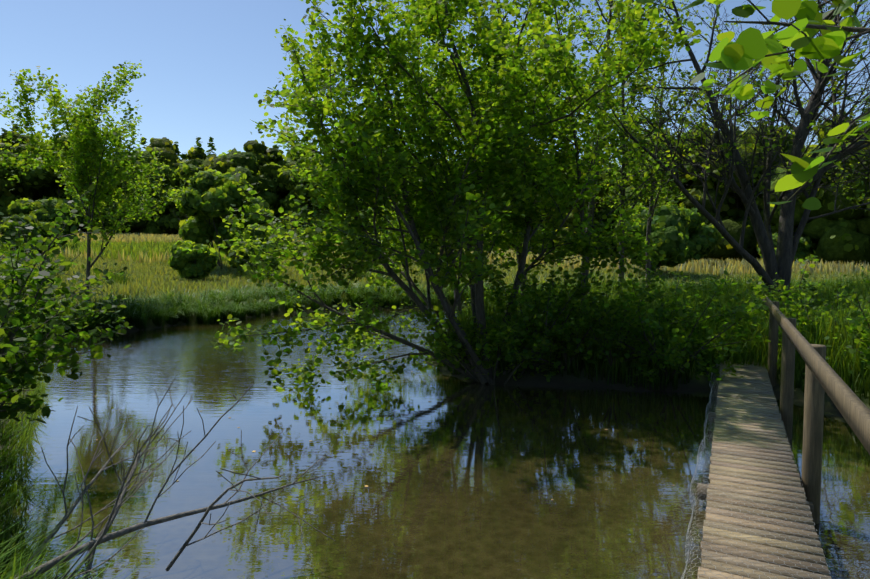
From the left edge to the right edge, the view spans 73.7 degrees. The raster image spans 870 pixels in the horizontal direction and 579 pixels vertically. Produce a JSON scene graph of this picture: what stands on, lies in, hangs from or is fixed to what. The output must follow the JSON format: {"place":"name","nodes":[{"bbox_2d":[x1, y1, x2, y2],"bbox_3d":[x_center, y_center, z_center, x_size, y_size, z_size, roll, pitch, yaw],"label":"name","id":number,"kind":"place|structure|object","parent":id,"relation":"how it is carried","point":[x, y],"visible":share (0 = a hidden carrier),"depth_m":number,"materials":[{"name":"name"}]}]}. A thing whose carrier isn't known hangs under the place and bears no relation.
{"place":"outdoors","nodes":[
{"label":"outdoors","id":0,"kind":"place"},
{"bbox_2d":[0,212,19,284],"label":"bush leaves","id":1,"kind":"object","parent":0,"point":[3,247],"depth_m":7.36,"materials":[{"name":"green plant"}]},
{"bbox_2d":[6,197,77,246],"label":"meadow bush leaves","id":2,"kind":"object","parent":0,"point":[28,205],"depth_m":50.12,"materials":[{"name":"green plant"}]},
{"bbox_2d":[0,240,112,423],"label":"bush leaves","id":3,"kind":"object","parent":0,"point":[22,367],"depth_m":4.41,"materials":[{"name":"green plant"}]},
{"bbox_2d":[0,185,130,388],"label":"bush leaves","id":4,"kind":"object","parent":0,"point":[93,280],"depth_m":5.73,"materials":[{"name":"green plant"}]},
{"bbox_2d":[227,223,283,275],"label":"meadow bush leaves","id":5,"kind":"object","parent":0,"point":[246,257],"depth_m":29.94,"materials":[{"name":"green plant"}]},
{"bbox_2d":[347,206,392,262],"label":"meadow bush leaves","id":6,"kind":"object","parent":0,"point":[369,232],"depth_m":40.10,"materials":[{"name":"green plant"}]},
{"bbox_2d":[0,306,869,578],"bbox_3d":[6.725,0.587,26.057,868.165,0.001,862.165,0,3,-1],"label":"water","id":7,"kind":"structure","parent":0,"point":[443,495],"depth_m":5.55,"materials":[{"name":"blue liquid"}]},
{"bbox_2d":[14,379,334,578],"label":"bare branches","id":8,"kind":"object","parent":7,"relation":"in","point":[102,536],"visible":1,"depth_m":3.59,"materials":[{"name":"brown wood"}]},
{"bbox_2d":[70,371,674,499],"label":"floating leaves","id":9,"kind":"object","parent":7,"relation":"on","point":[311,440],"visible":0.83,"depth_m":6.45,"materials":[{"name":"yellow plant"}]},
{"bbox_2d":[0,229,869,528],"bbox_3d":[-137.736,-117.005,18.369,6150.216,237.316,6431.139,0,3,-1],"label":"ground","id":10,"kind":"structure","parent":0,"point":[566,379],"depth_m":9.23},
{"bbox_2d":[0,372,151,578],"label":"bank grass","id":11,"kind":"structure","parent":10,"relation":"on","point":[14,562],"depth_m":4.68,"materials":[{"name":"green plant"}]},
{"bbox_2d":[0,60,190,302],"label":"young tree","id":12,"kind":"object","parent":10,"relation":"on","point":[107,175],"depth_m":17.18,"materials":[{"name":"green plant"}]},
{"bbox_2d":[0,124,278,161],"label":"conifers","id":13,"kind":"object","parent":10,"relation":"on","point":[184,156],"depth_m":127.94,"materials":[{"name":"green plant"}]},
{"bbox_2d":[168,240,218,280],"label":"meadow bush leaves","id":14,"kind":"object","parent":10,"relation":"on","point":[190,246],"depth_m":27.54,"materials":[{"name":"green plant"}]},
{"bbox_2d":[38,254,600,287],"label":"rush clumps","id":15,"kind":"object","parent":10,"relation":"on","point":[120,278],"visible":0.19,"depth_m":26.84,"materials":[{"name":"green plant"}]},
{"bbox_2d":[4,275,848,345],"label":"sedge tussocks","id":16,"kind":"object","parent":10,"relation":"on","point":[209,307],"visible":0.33,"depth_m":18.73,"materials":[{"name":"green plant"}]},
{"bbox_2d":[0,240,860,270],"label":"green grass","id":17,"kind":"structure","parent":10,"relation":"on","point":[133,248],"depth_m":50.68,"materials":[{"name":"green plant"}]},
{"bbox_2d":[0,116,869,264],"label":"forest","id":18,"kind":"object","parent":10,"relation":"on","point":[828,249],"depth_m":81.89,"materials":[{"name":"green plant"}]},
{"bbox_2d":[0,253,869,325],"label":"grass","id":19,"kind":"structure","parent":10,"relation":"on","point":[155,276],"depth_m":29.05,"materials":[{"name":"green plant"}]},
{"bbox_2d":[0,231,869,274],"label":"dry grass","id":20,"kind":"structure","parent":10,"relation":"on","point":[731,266],"depth_m":45.15,"materials":[{"name":"plant"}]},
{"bbox_2d":[0,213,62,253],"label":"meadow bush leaves","id":21,"kind":"object","parent":20,"relation":"on","point":[36,224],"depth_m":37.91,"materials":[{"name":"green plant"}]},
{"bbox_2d":[174,169,273,268],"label":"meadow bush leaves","id":22,"kind":"object","parent":20,"relation":"on","point":[203,186],"depth_m":34.22,"materials":[{"name":"green plant"}]},
{"bbox_2d":[614,204,690,272],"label":"meadow bush leaves","id":23,"kind":"object","parent":20,"relation":"on","point":[683,227],"depth_m":34.53,"materials":[{"name":"green plant"}]},
{"bbox_2d":[679,206,723,266],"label":"meadow bush leaves","id":24,"kind":"object","parent":20,"relation":"attached to","point":[697,248],"depth_m":48.52,"materials":[{"name":"green plant"}]},
{"bbox_2d":[756,232,812,263],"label":"meadow bush leaves","id":25,"kind":"object","parent":20,"relation":"attached to","point":[807,247],"depth_m":56.49,"materials":[{"name":"green plant"}]},
{"bbox_2d":[395,18,487,319],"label":"alder tree leaves","id":26,"kind":"object","parent":10,"relation":"on","point":[465,53],"depth_m":15.03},
{"bbox_2d":[206,0,700,390],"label":"alder tree","id":27,"kind":"object","parent":10,"relation":"on","point":[383,134],"depth_m":9.15,"materials":[{"name":"green plant"}]},
{"bbox_2d":[384,0,630,295],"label":"alder tree leaves","id":28,"kind":"object","parent":10,"relation":"on","point":[568,93],"depth_m":11.44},
{"bbox_2d":[482,0,677,312],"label":"alder tree leaves","id":29,"kind":"object","parent":10,"relation":"on","point":[591,142],"depth_m":11.37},
{"bbox_2d":[514,0,707,282],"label":"alder tree leaves","id":30,"kind":"object","parent":10,"relation":"on","point":[601,74],"depth_m":14.95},
{"bbox_2d":[354,271,869,405],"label":"grass","id":31,"kind":"structure","parent":10,"relation":"on","point":[840,363],"depth_m":9.40,"materials":[{"name":"green plant"}]},
{"bbox_2d":[590,0,710,287],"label":"alder tree leaves","id":32,"kind":"object","parent":10,"relation":"on","point":[661,197],"depth_m":16.67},
{"bbox_2d":[571,0,737,286],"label":"alder tree leaves","id":33,"kind":"object","parent":10,"relation":"on","point":[617,175],"depth_m":15.12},
{"bbox_2d":[455,272,869,380],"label":"meadow herb leaves","id":34,"kind":"object","parent":10,"relation":"on","point":[810,287],"visible":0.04,"depth_m":10.75,"materials":[{"name":"green plant"}]},
{"bbox_2d":[484,243,869,389],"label":"bush","id":35,"kind":"object","parent":10,"relation":"on","point":[623,300],"depth_m":8.79,"materials":[{"name":"green plant"}]},
{"bbox_2d":[597,0,869,308],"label":"bare tree","id":36,"kind":"object","parent":10,"relation":"on","point":[780,262],"depth_m":13.15,"materials":[{"name":"brown plant"}]},
{"bbox_2d":[697,359,830,578],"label":"boardwalk deck","id":37,"kind":"structure","parent":10,"relation":"on","point":[716,559],"depth_m":4.07,"materials":[{"name":"brown wood"}]},
{"bbox_2d":[681,359,829,578],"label":"wire mesh","id":38,"kind":"object","parent":37,"relation":"on","point":[687,553],"visible":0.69,"depth_m":4.43,"materials":[{"name":"grey"}]},
{"bbox_2d":[763,295,869,523],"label":"boardwalk rail posts","id":39,"kind":"object","parent":10,"relation":"on","point":[822,376],"visible":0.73,"depth_m":4.43,"materials":[{"name":"brown wood"}]},
{"bbox_2d":[0,0,869,167],"label":"sky","id":40,"kind":"structure","parent":0,"point":[204,63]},
{"bbox_2d":[635,0,869,209],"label":"alder tree","id":41,"kind":"object","parent":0,"point":[746,48],"depth_m":1.99,"materials":[{"name":"green plant"}]}
]}

